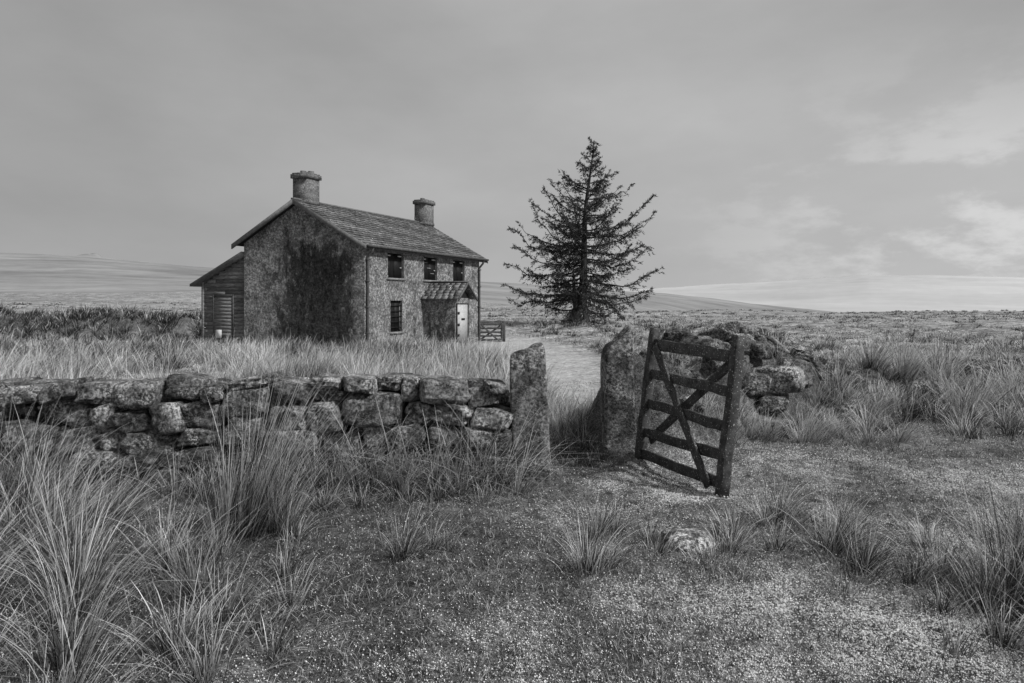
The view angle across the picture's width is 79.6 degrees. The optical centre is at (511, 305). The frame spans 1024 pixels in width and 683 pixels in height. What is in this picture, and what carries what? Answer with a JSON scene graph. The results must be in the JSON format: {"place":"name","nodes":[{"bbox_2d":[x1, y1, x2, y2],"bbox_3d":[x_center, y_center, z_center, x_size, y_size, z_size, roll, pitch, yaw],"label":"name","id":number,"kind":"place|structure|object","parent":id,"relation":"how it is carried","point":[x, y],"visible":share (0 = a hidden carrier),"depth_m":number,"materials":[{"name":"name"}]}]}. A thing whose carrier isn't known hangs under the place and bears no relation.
{"place":"outdoors","nodes":[
{"label":"outdoors","id":0,"kind":"place"},
{"bbox_2d":[0,253,838,312],"bbox_3d":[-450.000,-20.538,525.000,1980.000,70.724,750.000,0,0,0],"label":"hills","id":1,"kind":"structure","parent":0,"point":[46,273],"depth_m":311.82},
{"bbox_2d":[0,291,1023,682],"bbox_3d":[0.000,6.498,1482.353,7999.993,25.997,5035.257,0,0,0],"label":"ground","id":2,"kind":"structure","parent":0,"point":[572,363],"depth_m":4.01,"materials":[{"name":"grey plant"}]},
{"bbox_2d":[0,371,516,487],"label":"stones","id":3,"kind":"object","parent":2,"relation":"on","point":[166,412],"visible":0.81,"depth_m":5.53,"materials":[{"name":"stone"}]},
{"bbox_2d":[23,397,510,464],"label":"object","id":4,"kind":"object","parent":2,"relation":"on","point":[505,405],"depth_m":5.80,"materials":[{"name":"soil"}]},
{"bbox_2d":[190,171,488,347],"bbox_3d":[-8.440,-2.010,33.629,13.223,9.019,10.229,0,0,16],"label":"stone farmhouse","id":5,"kind":"object","parent":2,"relation":"on","point":[305,263],"visible":0.92,"depth_m":29.75,"materials":[{"name":"grey stone"}]},
{"bbox_2d":[213,295,233,337],"bbox_3d":[-14.319,0.515,30.493,1.234,2.130,0.058,0,0,16],"label":"shed door","id":6,"kind":"structure","parent":5,"relation":"in","point":[223,308],"depth_m":30.48,"materials":[{"name":"grey wood"}]},
{"bbox_2d":[458,304,467,340],"bbox_3d":[-2.593,0.980,31.965,0.045,2.080,0.941,0,0,30],"label":"porch door","id":7,"kind":"structure","parent":5,"relation":"in","point":[463,309],"depth_m":32.03,"materials":[{"name":"white paint"}]},
{"bbox_2d":[478,322,502,341],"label":"wooden gate","id":8,"kind":"structure","parent":2,"relation":"on","point":[487,331],"depth_m":33.11,"materials":[{"name":"grey wood"}]},
{"bbox_2d":[502,321,504,341],"bbox_3d":[-0.450,1.575,33.350,0.180,1.450,0.180,0,0,0],"label":"wooden fence post","id":9,"kind":"object","parent":2,"relation":"on","point":[503,322],"visible":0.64,"depth_m":33.26,"materials":[{"name":"grey wood"}]},
{"bbox_2d":[0,324,1023,448],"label":"rush grass","id":10,"kind":"structure","parent":2,"relation":"on","point":[62,358],"depth_m":10.32,"materials":[{"name":"grey plant"}]},
{"bbox_2d":[0,300,1023,352],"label":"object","id":11,"kind":"structure","parent":2,"relation":"on","point":[73,313],"depth_m":36.70,"materials":[{"name":"grey plant"}]},
{"bbox_2d":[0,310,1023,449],"bbox_3d":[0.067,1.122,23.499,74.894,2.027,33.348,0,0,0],"label":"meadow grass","id":12,"kind":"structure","parent":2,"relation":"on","point":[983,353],"depth_m":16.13,"materials":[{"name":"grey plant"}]},
{"bbox_2d":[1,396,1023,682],"bbox_3d":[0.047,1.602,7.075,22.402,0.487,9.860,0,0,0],"label":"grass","id":13,"kind":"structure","parent":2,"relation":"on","point":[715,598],"depth_m":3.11,"materials":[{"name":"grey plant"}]},
{"bbox_2d":[510,343,550,481],"bbox_3d":[0.168,1.057,5.722,0.381,1.412,0.317,0,0,0],"label":"granite gatepost","id":14,"kind":"object","parent":2,"relation":"on","point":[528,382],"visible":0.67,"depth_m":5.57,"materials":[{"name":"grey stone"}]},
{"bbox_2d":[501,136,664,325],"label":"spruce tree","id":15,"kind":"object","parent":2,"relation":"on","point":[577,297],"visible":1,"depth_m":44.62,"materials":[{"name":"black plant"}]},
{"bbox_2d":[600,326,635,451],"bbox_3d":[1.176,1.054,6.802,0.372,1.661,0.335,0,0,0],"label":"granite gatepost","id":16,"kind":"object","parent":2,"relation":"on","point":[617,414],"visible":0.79,"depth_m":6.64,"materials":[{"name":"grey stone"}]},
{"bbox_2d":[635,327,746,496],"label":"wooden gate","id":17,"kind":"structure","parent":16,"relation":"attached to","point":[732,358],"depth_m":5.61,"materials":[{"name":"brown wood"}]},
{"bbox_2d":[659,526,714,551],"bbox_3d":[1.188,1.603,4.170,0.352,0.173,0.322,0,0,0],"label":"boulder","id":18,"kind":"object","parent":2,"relation":"on","point":[694,536],"visible":0.64,"depth_m":4.08,"materials":[{"name":"stone"}]},
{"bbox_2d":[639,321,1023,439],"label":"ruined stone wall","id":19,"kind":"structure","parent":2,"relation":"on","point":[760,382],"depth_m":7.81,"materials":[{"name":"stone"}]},
{"bbox_2d":[0,351,1023,682],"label":"rush grass","id":20,"kind":"structure","parent":0,"point":[82,591],"depth_m":3.82,"materials":[{"name":"plant"}]},
{"bbox_2d":[0,0,1023,289],"label":"sky","id":21,"kind":"structure","parent":0,"point":[773,140],"materials":[{"name":"grey"}]},
{"bbox_2d":[612,275,1023,312],"bbox_3d":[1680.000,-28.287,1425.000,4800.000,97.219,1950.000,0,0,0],"label":"hills","id":22,"kind":"structure","parent":0,"point":[872,293],"depth_m":996.24,"materials":[{"name":"grass"},{"name":"heather"}]}
]}

